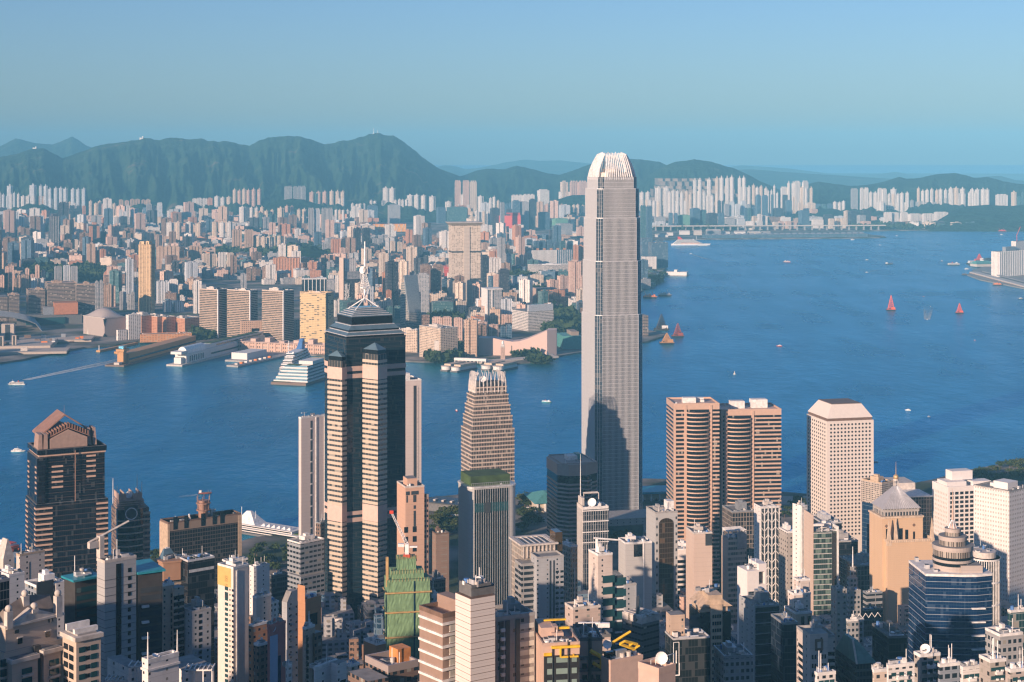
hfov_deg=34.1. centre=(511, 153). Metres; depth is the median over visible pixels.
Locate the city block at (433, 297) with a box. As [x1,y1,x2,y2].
[429,293,437,301]
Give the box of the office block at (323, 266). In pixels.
[322,265,338,276]
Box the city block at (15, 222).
[14,211,15,235]
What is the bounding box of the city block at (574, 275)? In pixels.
[568,260,580,297]
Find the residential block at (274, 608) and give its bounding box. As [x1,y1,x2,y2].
[271,596,278,619]
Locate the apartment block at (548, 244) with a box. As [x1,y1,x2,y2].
[546,239,551,249]
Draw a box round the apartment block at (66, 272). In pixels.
[63,265,69,280]
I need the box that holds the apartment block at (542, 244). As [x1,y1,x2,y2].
[539,240,545,249]
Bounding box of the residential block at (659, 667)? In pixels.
[638,652,675,681]
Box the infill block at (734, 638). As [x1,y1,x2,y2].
[731,634,736,643]
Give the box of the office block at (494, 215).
[490,207,499,230]
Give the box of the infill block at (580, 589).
[578,580,587,591]
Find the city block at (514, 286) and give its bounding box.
[509,283,518,288]
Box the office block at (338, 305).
[338,298,339,312]
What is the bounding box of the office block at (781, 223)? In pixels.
[778,221,783,228]
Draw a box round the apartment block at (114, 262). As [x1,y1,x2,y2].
[112,260,119,265]
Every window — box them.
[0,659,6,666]
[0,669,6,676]
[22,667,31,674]
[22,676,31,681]
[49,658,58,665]
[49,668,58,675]
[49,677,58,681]
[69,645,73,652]
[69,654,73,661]
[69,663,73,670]
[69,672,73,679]
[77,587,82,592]
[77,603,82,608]
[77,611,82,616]
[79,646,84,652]
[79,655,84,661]
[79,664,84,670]
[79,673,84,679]
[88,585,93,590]
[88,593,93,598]
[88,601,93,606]
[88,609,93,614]
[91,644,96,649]
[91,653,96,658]
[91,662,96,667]
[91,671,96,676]
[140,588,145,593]
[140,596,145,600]
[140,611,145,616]
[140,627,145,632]
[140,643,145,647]
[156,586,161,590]
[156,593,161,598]
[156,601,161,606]
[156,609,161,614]
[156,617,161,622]
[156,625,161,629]
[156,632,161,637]
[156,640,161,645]
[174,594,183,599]
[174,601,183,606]
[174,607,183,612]
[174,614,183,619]
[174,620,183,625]
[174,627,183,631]
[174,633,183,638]
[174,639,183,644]
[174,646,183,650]
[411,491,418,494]
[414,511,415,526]
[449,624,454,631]
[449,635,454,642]
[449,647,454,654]
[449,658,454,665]
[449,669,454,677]
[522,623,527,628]
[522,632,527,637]
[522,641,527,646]
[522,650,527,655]
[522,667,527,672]
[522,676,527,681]
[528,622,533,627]
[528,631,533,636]
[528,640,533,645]
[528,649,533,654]
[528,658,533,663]
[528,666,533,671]
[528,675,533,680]
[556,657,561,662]
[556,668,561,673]
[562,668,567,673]
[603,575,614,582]
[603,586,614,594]
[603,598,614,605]
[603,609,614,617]
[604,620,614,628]
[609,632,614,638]
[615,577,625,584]
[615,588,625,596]
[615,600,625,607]
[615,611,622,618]
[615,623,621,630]
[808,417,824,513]
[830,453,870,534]
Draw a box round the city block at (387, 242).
[385,237,396,253]
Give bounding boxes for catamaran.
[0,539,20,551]
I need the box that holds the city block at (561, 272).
[557,269,567,275]
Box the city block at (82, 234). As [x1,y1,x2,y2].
[79,232,88,253]
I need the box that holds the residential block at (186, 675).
[179,654,213,681]
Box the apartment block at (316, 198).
[315,193,317,203]
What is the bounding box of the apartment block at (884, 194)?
[882,188,886,209]
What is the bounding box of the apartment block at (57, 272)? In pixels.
[54,266,61,279]
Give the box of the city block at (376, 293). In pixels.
[374,291,381,299]
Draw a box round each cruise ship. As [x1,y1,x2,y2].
[278,338,310,372]
[671,237,709,245]
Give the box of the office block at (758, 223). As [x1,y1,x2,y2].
[755,221,762,229]
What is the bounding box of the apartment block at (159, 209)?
[157,202,161,224]
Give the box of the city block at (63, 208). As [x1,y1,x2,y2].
[58,202,68,230]
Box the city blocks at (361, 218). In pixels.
[0,200,968,354]
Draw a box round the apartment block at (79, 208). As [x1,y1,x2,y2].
[76,205,81,213]
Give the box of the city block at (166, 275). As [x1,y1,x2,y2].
[160,270,172,280]
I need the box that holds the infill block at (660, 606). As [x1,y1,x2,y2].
[652,593,672,619]
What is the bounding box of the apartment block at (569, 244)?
[567,241,572,253]
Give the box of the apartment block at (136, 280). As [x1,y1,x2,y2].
[134,277,137,284]
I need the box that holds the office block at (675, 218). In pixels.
[674,213,677,224]
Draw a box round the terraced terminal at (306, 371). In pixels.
[271,357,324,385]
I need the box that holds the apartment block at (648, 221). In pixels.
[646,205,651,239]
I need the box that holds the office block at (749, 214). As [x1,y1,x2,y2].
[748,208,750,220]
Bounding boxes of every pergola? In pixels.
[128,660,141,681]
[185,663,214,681]
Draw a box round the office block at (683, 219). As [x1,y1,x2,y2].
[678,214,689,224]
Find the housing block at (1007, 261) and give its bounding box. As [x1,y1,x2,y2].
[991,228,1023,276]
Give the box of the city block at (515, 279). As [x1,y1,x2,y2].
[512,274,527,284]
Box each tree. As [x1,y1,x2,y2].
[150,548,158,554]
[248,553,261,561]
[249,545,265,555]
[254,541,266,546]
[261,553,273,557]
[268,543,279,552]
[270,561,282,572]
[429,513,437,519]
[429,522,441,528]
[433,513,445,519]
[438,516,450,526]
[443,508,456,513]
[443,523,457,527]
[448,504,457,511]
[515,493,525,499]
[515,521,527,529]
[518,498,530,504]
[518,510,531,515]
[522,515,533,522]
[529,506,541,510]
[532,516,544,524]
[781,510,791,517]
[784,506,792,509]
[972,470,982,475]
[978,473,988,478]
[991,466,1000,472]
[1004,459,1014,465]
[1008,473,1019,478]
[1012,461,1022,468]
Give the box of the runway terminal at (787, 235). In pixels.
[702,232,867,237]
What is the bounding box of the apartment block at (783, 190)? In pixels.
[781,187,786,207]
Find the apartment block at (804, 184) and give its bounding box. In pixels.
[802,181,807,209]
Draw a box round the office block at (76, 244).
[74,239,77,249]
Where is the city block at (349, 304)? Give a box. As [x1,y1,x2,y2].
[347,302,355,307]
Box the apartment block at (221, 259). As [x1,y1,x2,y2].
[218,252,225,268]
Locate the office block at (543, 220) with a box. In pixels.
[538,212,549,229]
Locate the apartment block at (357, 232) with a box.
[353,227,360,249]
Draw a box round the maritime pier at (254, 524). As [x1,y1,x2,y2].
[241,507,298,537]
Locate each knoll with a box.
[257,199,334,217]
[286,246,329,260]
[548,195,584,214]
[928,205,1023,231]
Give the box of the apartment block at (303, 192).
[301,186,305,199]
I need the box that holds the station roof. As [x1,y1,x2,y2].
[0,311,41,330]
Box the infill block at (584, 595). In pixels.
[578,592,587,599]
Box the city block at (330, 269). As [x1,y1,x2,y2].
[326,267,338,278]
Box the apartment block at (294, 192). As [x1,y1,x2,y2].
[293,186,296,198]
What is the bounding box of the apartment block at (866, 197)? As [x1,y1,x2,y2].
[864,187,868,208]
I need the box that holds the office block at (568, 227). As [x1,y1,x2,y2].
[556,223,572,234]
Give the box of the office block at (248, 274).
[246,268,250,280]
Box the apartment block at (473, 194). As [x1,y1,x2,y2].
[470,181,476,213]
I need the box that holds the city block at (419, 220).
[414,215,424,234]
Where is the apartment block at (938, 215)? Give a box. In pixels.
[934,212,947,220]
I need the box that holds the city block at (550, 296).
[537,290,552,302]
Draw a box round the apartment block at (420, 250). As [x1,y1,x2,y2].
[415,246,422,255]
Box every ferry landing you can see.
[440,361,476,372]
[480,360,517,371]
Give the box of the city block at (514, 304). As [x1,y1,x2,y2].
[512,301,521,306]
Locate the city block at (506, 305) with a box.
[501,297,511,313]
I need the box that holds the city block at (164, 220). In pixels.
[161,217,171,235]
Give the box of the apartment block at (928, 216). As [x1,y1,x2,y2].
[922,213,933,221]
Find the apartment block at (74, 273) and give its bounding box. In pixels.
[71,266,77,283]
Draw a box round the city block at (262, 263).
[259,260,272,266]
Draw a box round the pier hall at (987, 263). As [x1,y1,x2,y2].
[970,260,990,266]
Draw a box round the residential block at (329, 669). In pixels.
[309,645,346,681]
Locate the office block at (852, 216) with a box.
[848,211,858,226]
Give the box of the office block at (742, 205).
[740,201,745,214]
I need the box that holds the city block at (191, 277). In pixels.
[187,276,201,284]
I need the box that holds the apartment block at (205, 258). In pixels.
[202,253,209,265]
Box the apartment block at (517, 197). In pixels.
[511,195,522,201]
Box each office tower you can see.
[25,409,107,579]
[111,485,149,559]
[154,547,186,584]
[159,495,241,588]
[180,552,214,664]
[199,286,227,337]
[227,288,257,336]
[240,320,261,333]
[262,287,293,340]
[270,569,287,614]
[287,532,324,594]
[298,584,320,681]
[299,412,324,535]
[300,291,333,342]
[301,278,334,296]
[316,518,324,571]
[339,257,360,299]
[397,475,428,573]
[400,275,420,325]
[428,569,445,593]
[430,525,448,590]
[458,468,515,604]
[461,370,514,481]
[481,287,502,322]
[547,452,596,543]
[562,539,577,624]
[577,454,608,590]
[618,532,651,609]
[622,596,659,659]
[646,499,677,609]
[665,610,709,681]
[666,397,718,590]
[678,539,685,608]
[686,519,711,618]
[713,640,752,681]
[719,398,780,592]
[722,499,753,562]
[722,526,746,623]
[737,555,766,643]
[739,586,778,681]
[754,498,779,603]
[771,611,797,681]
[793,498,838,616]
[807,398,873,552]
[813,510,841,528]
[831,579,846,647]
[835,630,875,681]
[839,529,857,555]
[839,551,868,592]
[846,610,880,646]
[847,547,860,617]
[861,474,892,552]
[861,603,882,636]
[863,587,882,607]
[868,474,934,622]
[872,620,906,666]
[908,490,991,663]
[932,468,990,542]
[972,539,1000,624]
[974,478,1023,605]
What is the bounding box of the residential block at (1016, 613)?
[1007,598,1023,660]
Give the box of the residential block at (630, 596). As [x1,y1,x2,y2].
[623,576,636,610]
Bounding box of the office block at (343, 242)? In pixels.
[341,238,345,247]
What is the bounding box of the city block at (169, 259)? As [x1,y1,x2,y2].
[165,255,176,268]
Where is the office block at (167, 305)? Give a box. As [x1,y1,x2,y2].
[163,300,171,311]
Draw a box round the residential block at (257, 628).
[249,617,266,681]
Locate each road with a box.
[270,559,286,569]
[429,519,533,537]
[970,271,1023,287]
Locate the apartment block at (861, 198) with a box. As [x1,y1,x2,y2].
[860,188,863,209]
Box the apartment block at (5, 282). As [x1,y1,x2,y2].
[4,272,7,292]
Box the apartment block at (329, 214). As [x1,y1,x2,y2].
[327,208,332,219]
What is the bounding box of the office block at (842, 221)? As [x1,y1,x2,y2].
[840,218,845,227]
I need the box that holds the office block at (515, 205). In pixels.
[512,200,519,211]
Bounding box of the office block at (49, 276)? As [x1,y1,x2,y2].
[48,273,51,280]
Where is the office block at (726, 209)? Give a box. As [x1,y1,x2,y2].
[724,204,728,215]
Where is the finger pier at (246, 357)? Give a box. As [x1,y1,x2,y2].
[225,348,286,366]
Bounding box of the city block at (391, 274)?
[385,260,397,312]
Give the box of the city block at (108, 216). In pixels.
[104,208,112,230]
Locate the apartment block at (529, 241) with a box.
[527,239,532,249]
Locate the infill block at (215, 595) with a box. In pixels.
[214,589,217,603]
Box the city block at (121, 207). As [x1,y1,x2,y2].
[116,205,125,215]
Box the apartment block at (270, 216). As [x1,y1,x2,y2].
[268,213,271,221]
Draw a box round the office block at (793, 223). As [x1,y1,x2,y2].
[791,221,796,228]
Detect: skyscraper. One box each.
[324,241,405,619]
[582,152,641,510]
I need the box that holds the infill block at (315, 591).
[307,589,323,601]
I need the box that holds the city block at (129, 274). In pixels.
[125,257,133,301]
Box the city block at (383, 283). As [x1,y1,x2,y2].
[382,271,384,294]
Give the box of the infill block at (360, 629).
[350,619,384,656]
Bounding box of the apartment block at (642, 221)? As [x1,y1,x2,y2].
[640,205,645,237]
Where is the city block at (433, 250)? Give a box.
[428,247,442,255]
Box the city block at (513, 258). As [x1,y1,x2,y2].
[512,253,521,264]
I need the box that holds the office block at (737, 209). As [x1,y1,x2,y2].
[735,204,739,215]
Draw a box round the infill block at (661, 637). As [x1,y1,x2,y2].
[659,632,664,640]
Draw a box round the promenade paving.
[781,496,806,503]
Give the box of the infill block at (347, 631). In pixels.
[332,617,351,649]
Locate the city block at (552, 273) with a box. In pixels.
[541,269,556,279]
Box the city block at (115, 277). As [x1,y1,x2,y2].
[109,269,121,302]
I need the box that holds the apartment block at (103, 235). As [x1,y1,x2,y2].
[100,231,106,242]
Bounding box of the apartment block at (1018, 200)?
[1017,196,1020,204]
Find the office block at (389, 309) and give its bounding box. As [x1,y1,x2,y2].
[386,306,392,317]
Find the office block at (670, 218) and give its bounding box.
[668,213,672,229]
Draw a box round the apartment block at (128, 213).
[126,206,129,223]
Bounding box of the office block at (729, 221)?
[724,218,734,229]
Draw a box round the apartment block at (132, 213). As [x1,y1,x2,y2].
[130,209,133,225]
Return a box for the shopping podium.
[608,509,645,542]
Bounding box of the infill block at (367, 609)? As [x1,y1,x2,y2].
[361,599,383,620]
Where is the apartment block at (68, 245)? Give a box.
[64,242,71,251]
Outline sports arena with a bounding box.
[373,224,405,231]
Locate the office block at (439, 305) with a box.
[431,300,452,312]
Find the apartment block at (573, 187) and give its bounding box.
[570,181,577,194]
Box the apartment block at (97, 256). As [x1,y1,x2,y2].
[95,250,99,263]
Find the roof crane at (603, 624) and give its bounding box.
[578,622,609,627]
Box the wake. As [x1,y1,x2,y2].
[23,364,103,379]
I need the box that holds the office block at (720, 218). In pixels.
[718,213,723,224]
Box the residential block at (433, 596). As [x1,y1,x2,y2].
[430,590,437,602]
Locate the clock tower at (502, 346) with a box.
[500,341,504,358]
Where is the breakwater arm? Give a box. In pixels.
[96,342,137,351]
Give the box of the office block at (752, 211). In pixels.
[751,207,754,220]
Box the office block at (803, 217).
[798,210,809,227]
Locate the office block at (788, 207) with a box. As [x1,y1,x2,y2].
[785,200,791,216]
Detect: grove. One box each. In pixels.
[22,260,67,282]
[63,260,108,281]
[188,325,215,339]
[214,244,243,255]
[240,243,286,256]
[268,241,330,252]
[423,348,464,363]
[427,309,465,323]
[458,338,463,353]
[509,269,539,275]
[510,347,541,356]
[523,353,555,363]
[540,300,581,332]
[648,269,666,283]
[652,223,742,230]
[849,220,945,229]
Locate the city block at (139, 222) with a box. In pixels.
[134,213,144,231]
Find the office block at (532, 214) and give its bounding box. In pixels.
[529,199,535,229]
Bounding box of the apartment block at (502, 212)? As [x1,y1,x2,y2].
[500,202,504,222]
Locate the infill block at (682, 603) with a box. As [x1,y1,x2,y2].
[673,595,685,617]
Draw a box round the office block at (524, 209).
[520,201,528,229]
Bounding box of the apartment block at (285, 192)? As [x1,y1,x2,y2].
[284,186,287,199]
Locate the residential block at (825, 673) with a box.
[814,663,836,681]
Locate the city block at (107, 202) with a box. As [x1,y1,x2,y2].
[103,198,111,216]
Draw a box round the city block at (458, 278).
[455,275,463,282]
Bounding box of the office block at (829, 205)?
[827,203,832,208]
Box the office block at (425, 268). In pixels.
[420,264,430,273]
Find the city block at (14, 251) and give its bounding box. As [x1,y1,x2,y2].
[8,241,19,266]
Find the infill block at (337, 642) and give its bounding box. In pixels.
[322,616,347,657]
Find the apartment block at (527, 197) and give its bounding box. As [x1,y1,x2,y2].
[523,194,534,201]
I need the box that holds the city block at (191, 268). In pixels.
[185,261,197,281]
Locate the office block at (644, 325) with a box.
[642,314,647,335]
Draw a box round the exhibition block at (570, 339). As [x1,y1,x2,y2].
[557,329,581,348]
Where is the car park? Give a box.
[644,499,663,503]
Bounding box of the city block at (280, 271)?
[276,270,290,280]
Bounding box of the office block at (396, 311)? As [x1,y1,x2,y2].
[394,305,399,318]
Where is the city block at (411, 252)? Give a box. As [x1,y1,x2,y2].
[406,245,416,271]
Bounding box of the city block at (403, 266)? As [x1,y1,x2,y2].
[399,259,407,289]
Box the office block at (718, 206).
[717,200,720,212]
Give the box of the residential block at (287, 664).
[282,650,291,681]
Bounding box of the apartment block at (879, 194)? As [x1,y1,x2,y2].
[878,188,881,201]
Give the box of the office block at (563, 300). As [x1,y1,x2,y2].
[553,295,569,306]
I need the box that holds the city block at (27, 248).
[21,239,33,259]
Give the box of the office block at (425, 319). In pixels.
[421,314,429,324]
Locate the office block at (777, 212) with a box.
[773,208,782,216]
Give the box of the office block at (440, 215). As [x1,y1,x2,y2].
[436,207,445,223]
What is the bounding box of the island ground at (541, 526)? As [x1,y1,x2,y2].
[14,458,1023,593]
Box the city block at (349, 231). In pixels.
[347,226,357,236]
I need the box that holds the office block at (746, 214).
[744,208,747,220]
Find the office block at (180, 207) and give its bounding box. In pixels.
[176,205,182,211]
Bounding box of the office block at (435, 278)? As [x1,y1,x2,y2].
[430,268,441,291]
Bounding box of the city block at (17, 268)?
[14,266,24,271]
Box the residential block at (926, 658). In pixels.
[914,635,939,681]
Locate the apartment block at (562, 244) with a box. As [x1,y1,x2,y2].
[560,241,564,249]
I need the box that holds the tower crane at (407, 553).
[390,510,416,557]
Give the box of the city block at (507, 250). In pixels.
[505,248,512,253]
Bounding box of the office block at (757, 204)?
[755,195,760,215]
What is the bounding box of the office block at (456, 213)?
[447,206,466,226]
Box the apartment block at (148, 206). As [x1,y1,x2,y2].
[146,203,151,219]
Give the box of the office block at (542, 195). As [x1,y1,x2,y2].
[537,189,548,204]
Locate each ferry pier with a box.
[105,335,195,366]
[429,496,457,515]
[523,490,546,513]
[642,485,666,501]
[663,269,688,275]
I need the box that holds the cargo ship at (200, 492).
[198,489,211,493]
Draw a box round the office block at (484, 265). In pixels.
[481,255,488,286]
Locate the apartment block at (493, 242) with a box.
[489,238,496,245]
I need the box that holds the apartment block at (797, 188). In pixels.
[794,181,800,212]
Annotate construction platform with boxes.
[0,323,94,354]
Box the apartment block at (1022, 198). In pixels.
[1021,192,1023,204]
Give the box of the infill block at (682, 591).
[680,588,685,595]
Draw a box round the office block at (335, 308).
[334,300,336,316]
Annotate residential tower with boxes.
[0,292,18,321]
[0,537,13,568]
[0,564,24,604]
[0,572,9,611]
[0,589,103,681]
[16,546,44,579]
[25,569,63,637]
[26,279,94,320]
[49,214,58,245]
[61,520,165,681]
[89,222,99,241]
[138,241,154,313]
[163,577,183,656]
[184,596,210,662]
[218,557,248,681]
[222,555,247,562]
[249,556,269,614]
[267,617,285,681]
[273,256,299,277]
[282,588,297,681]
[302,611,321,681]
[363,634,385,667]
[405,372,420,482]
[418,567,534,681]
[446,221,483,306]
[509,528,563,625]
[535,617,602,681]
[565,590,610,655]
[588,537,625,649]
[640,238,667,268]
[689,580,731,681]
[779,522,792,612]
[784,569,811,624]
[796,619,834,681]
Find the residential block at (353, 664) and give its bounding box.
[347,657,359,681]
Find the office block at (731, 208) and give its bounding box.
[729,201,733,215]
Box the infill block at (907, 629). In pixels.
[906,623,908,654]
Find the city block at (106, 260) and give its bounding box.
[100,256,116,265]
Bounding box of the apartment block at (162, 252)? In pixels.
[156,246,179,268]
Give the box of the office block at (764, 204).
[762,195,767,215]
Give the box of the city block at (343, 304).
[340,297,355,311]
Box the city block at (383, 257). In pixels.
[379,252,387,276]
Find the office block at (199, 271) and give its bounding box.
[198,267,201,277]
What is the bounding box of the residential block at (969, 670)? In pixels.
[960,659,978,681]
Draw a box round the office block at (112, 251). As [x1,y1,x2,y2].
[111,247,114,256]
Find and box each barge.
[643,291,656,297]
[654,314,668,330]
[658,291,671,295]
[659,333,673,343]
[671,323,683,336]
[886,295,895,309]
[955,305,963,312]
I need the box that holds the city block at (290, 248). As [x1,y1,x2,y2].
[287,245,299,256]
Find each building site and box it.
[382,554,431,681]
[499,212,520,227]
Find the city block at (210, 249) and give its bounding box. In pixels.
[202,248,214,253]
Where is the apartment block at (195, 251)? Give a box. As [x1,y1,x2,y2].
[189,245,201,260]
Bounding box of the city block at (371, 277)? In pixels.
[363,267,374,290]
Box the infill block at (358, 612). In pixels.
[357,605,360,619]
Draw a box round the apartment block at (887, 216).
[883,212,891,222]
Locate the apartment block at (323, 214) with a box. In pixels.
[321,208,326,232]
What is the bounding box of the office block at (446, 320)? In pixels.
[442,316,451,325]
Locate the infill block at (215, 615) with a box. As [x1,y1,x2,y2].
[214,603,217,627]
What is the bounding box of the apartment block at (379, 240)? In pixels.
[377,238,382,249]
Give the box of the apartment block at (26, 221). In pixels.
[24,216,28,226]
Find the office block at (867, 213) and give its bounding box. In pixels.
[860,210,870,220]
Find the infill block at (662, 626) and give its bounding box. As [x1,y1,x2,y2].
[659,618,688,635]
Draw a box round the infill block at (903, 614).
[894,604,908,631]
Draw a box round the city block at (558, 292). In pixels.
[549,289,564,296]
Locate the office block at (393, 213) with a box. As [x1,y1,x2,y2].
[388,204,399,223]
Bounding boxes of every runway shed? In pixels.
[655,234,667,236]
[679,230,689,234]
[693,230,701,234]
[706,229,720,233]
[747,231,760,233]
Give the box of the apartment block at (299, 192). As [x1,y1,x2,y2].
[298,186,300,198]
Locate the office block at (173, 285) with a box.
[169,279,177,299]
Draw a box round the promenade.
[475,355,558,364]
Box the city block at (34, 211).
[29,208,39,216]
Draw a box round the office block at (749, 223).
[745,221,753,229]
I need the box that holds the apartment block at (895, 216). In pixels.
[892,212,898,221]
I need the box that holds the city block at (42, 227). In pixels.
[41,224,44,231]
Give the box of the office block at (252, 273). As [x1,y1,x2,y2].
[251,268,254,279]
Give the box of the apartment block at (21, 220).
[19,216,23,226]
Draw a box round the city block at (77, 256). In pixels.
[69,253,85,262]
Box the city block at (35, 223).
[30,216,40,235]
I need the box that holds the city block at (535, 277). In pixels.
[528,273,542,285]
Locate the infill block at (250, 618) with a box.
[249,614,281,623]
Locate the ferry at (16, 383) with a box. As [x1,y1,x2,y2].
[9,380,25,384]
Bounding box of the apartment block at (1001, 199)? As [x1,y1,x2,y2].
[995,194,1007,205]
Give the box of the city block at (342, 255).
[335,253,346,264]
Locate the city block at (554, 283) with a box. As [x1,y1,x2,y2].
[546,279,558,288]
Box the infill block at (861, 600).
[861,593,862,607]
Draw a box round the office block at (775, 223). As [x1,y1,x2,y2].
[772,222,778,228]
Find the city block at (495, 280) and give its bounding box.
[493,274,498,286]
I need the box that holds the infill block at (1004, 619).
[1001,616,1007,624]
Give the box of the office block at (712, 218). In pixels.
[706,213,717,224]
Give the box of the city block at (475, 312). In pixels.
[471,310,484,319]
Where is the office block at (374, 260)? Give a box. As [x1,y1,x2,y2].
[369,259,378,266]
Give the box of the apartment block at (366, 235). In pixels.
[362,228,370,247]
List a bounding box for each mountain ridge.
[0,133,508,221]
[0,137,91,157]
[437,160,1023,180]
[460,159,664,214]
[739,169,1023,189]
[784,173,1023,222]
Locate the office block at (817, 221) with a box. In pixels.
[811,219,823,227]
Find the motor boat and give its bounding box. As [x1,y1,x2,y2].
[11,446,24,451]
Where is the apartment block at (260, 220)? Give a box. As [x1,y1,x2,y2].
[259,214,262,228]
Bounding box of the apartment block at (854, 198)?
[851,188,857,209]
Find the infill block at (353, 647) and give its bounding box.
[341,637,362,668]
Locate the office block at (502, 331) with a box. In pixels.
[500,326,505,337]
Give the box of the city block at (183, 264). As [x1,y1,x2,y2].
[182,261,194,274]
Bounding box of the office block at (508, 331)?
[506,324,511,338]
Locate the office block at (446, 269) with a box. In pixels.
[443,266,448,275]
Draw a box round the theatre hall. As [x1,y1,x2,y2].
[83,308,125,336]
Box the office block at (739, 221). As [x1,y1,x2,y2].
[735,218,744,228]
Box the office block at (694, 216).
[690,208,699,224]
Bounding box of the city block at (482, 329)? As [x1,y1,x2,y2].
[478,323,486,337]
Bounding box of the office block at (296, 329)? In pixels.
[294,319,299,339]
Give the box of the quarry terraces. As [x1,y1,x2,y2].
[650,178,751,215]
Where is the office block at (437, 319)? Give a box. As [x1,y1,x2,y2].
[432,316,441,324]
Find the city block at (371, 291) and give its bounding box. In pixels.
[363,284,373,305]
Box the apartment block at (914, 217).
[908,213,920,221]
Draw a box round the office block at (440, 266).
[433,264,442,276]
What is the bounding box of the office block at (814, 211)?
[809,209,817,213]
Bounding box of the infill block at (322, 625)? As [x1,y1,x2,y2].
[321,618,323,634]
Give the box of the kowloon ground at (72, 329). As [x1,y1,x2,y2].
[0,219,928,363]
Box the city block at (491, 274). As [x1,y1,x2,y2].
[487,272,498,286]
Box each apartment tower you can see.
[0,275,3,289]
[2,193,4,207]
[3,237,15,251]
[7,184,12,208]
[10,193,12,208]
[10,264,13,289]
[13,192,15,206]
[13,278,15,291]
[17,193,19,207]
[17,274,19,291]
[21,195,25,205]
[21,274,24,291]
[25,274,28,291]
[29,183,36,203]
[31,277,37,287]
[35,264,38,286]
[39,185,42,204]
[40,277,44,288]
[41,269,44,277]
[44,184,47,206]
[48,188,51,207]
[49,251,55,258]
[54,187,57,209]
[59,187,62,202]
[63,187,67,202]
[71,188,74,205]
[76,188,79,205]
[82,187,85,205]
[82,205,85,213]
[89,200,92,215]
[94,203,97,214]
[95,280,97,309]
[98,200,101,214]
[100,249,105,257]
[100,279,102,307]
[104,284,106,306]
[108,224,112,236]
[108,283,110,306]
[112,285,115,306]
[113,223,118,240]
[119,291,122,309]
[123,290,125,309]
[127,293,130,309]
[130,199,134,206]
[131,291,134,309]
[151,233,153,243]
[156,234,158,245]
[159,234,162,245]
[166,221,173,235]
[174,221,181,241]
[185,221,192,233]
[193,280,201,313]
[195,222,201,236]
[207,197,212,205]
[212,221,217,236]
[214,195,218,207]
[219,221,224,236]
[220,196,224,205]
[226,196,230,204]
[226,221,231,236]
[233,188,235,203]
[237,189,240,204]
[239,206,245,222]
[240,273,245,287]
[242,188,245,204]
[246,188,249,204]
[250,206,252,217]
[252,188,255,206]
[256,235,260,246]
[257,188,260,204]
[260,206,263,216]
[262,237,265,247]
[267,236,270,247]
[272,235,275,247]
[277,206,282,221]
[277,235,280,246]
[282,236,285,243]
[285,205,288,218]
[295,228,300,237]
[297,209,300,222]
[302,208,306,222]
[309,191,313,202]
[314,231,321,246]
[316,191,320,203]
[322,190,326,204]
[330,190,333,204]
[336,190,339,203]
[340,190,344,206]
[340,247,345,252]
[342,210,344,221]
[345,217,349,230]
[383,186,388,203]
[385,289,391,297]
[389,187,394,202]
[390,241,394,252]
[397,241,401,252]
[402,243,407,255]
[407,194,412,206]
[414,194,418,209]
[421,194,425,210]
[429,195,434,211]
[445,201,451,210]
[470,211,473,220]
[475,210,477,220]
[477,195,483,211]
[481,242,489,250]
[482,211,484,224]
[486,212,488,224]
[487,323,497,336]
[489,197,491,213]
[493,196,495,207]
[501,314,504,324]
[505,314,507,325]
[509,314,511,324]
[515,254,523,265]
[524,253,531,265]
[545,203,548,211]
[560,181,567,197]
[572,204,575,211]
[573,244,577,260]
[576,204,579,215]
[578,245,583,259]
[639,191,643,212]
[645,191,649,204]
[652,200,655,218]
[655,186,661,216]
[657,201,659,216]
[663,186,669,217]
[664,190,665,216]
[668,191,670,212]
[671,190,674,214]
[676,190,678,214]
[680,191,682,214]
[685,190,688,214]
[689,193,691,208]
[693,179,696,207]
[697,191,699,208]
[698,178,701,209]
[702,191,705,209]
[706,195,708,212]
[707,177,710,212]
[711,195,713,212]
[715,177,718,212]
[716,191,718,212]
[719,175,723,212]
[725,176,728,203]
[730,175,733,201]
[738,176,740,203]
[742,175,745,200]
[745,187,746,203]
[747,186,750,203]
[752,183,754,206]
[752,216,756,228]
[755,187,758,195]
[757,214,761,220]
[759,185,762,213]
[762,215,767,228]
[767,190,768,215]
[770,189,772,215]
[773,184,774,207]
[776,192,777,207]
[787,181,789,199]
[792,181,794,212]
[792,197,793,213]
[800,186,802,209]
[805,188,807,209]
[810,186,812,208]
[833,201,836,208]
[844,210,847,224]
[869,191,872,206]
[873,191,877,208]
[876,201,884,210]
[888,193,890,209]
[890,187,896,209]
[892,194,894,209]
[896,193,899,211]
[900,192,903,211]
[905,191,908,210]
[917,187,919,205]
[921,189,924,203]
[925,189,928,201]
[930,188,933,203]
[935,189,938,203]
[938,188,942,204]
[944,188,947,202]
[948,193,953,204]
[949,187,952,204]
[953,186,958,204]
[960,187,964,204]
[968,191,970,205]
[970,188,973,205]
[975,188,979,204]
[981,188,985,204]
[986,188,989,204]
[1011,190,1016,205]
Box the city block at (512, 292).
[503,289,516,296]
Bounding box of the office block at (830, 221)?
[828,218,833,228]
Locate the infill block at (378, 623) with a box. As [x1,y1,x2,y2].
[367,613,384,640]
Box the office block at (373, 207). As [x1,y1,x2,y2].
[367,205,377,217]
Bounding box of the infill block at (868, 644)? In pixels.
[864,636,907,655]
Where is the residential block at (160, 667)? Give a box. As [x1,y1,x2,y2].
[140,630,179,681]
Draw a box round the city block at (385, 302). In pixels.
[379,297,392,309]
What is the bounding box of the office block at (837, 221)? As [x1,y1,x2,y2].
[835,218,839,227]
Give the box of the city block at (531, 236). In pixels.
[524,235,537,240]
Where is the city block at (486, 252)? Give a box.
[482,250,492,255]
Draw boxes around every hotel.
[116,313,140,340]
[128,312,199,341]
[399,323,457,356]
[512,304,553,330]
[526,248,571,263]
[528,263,567,272]
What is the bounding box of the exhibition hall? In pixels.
[884,477,932,534]

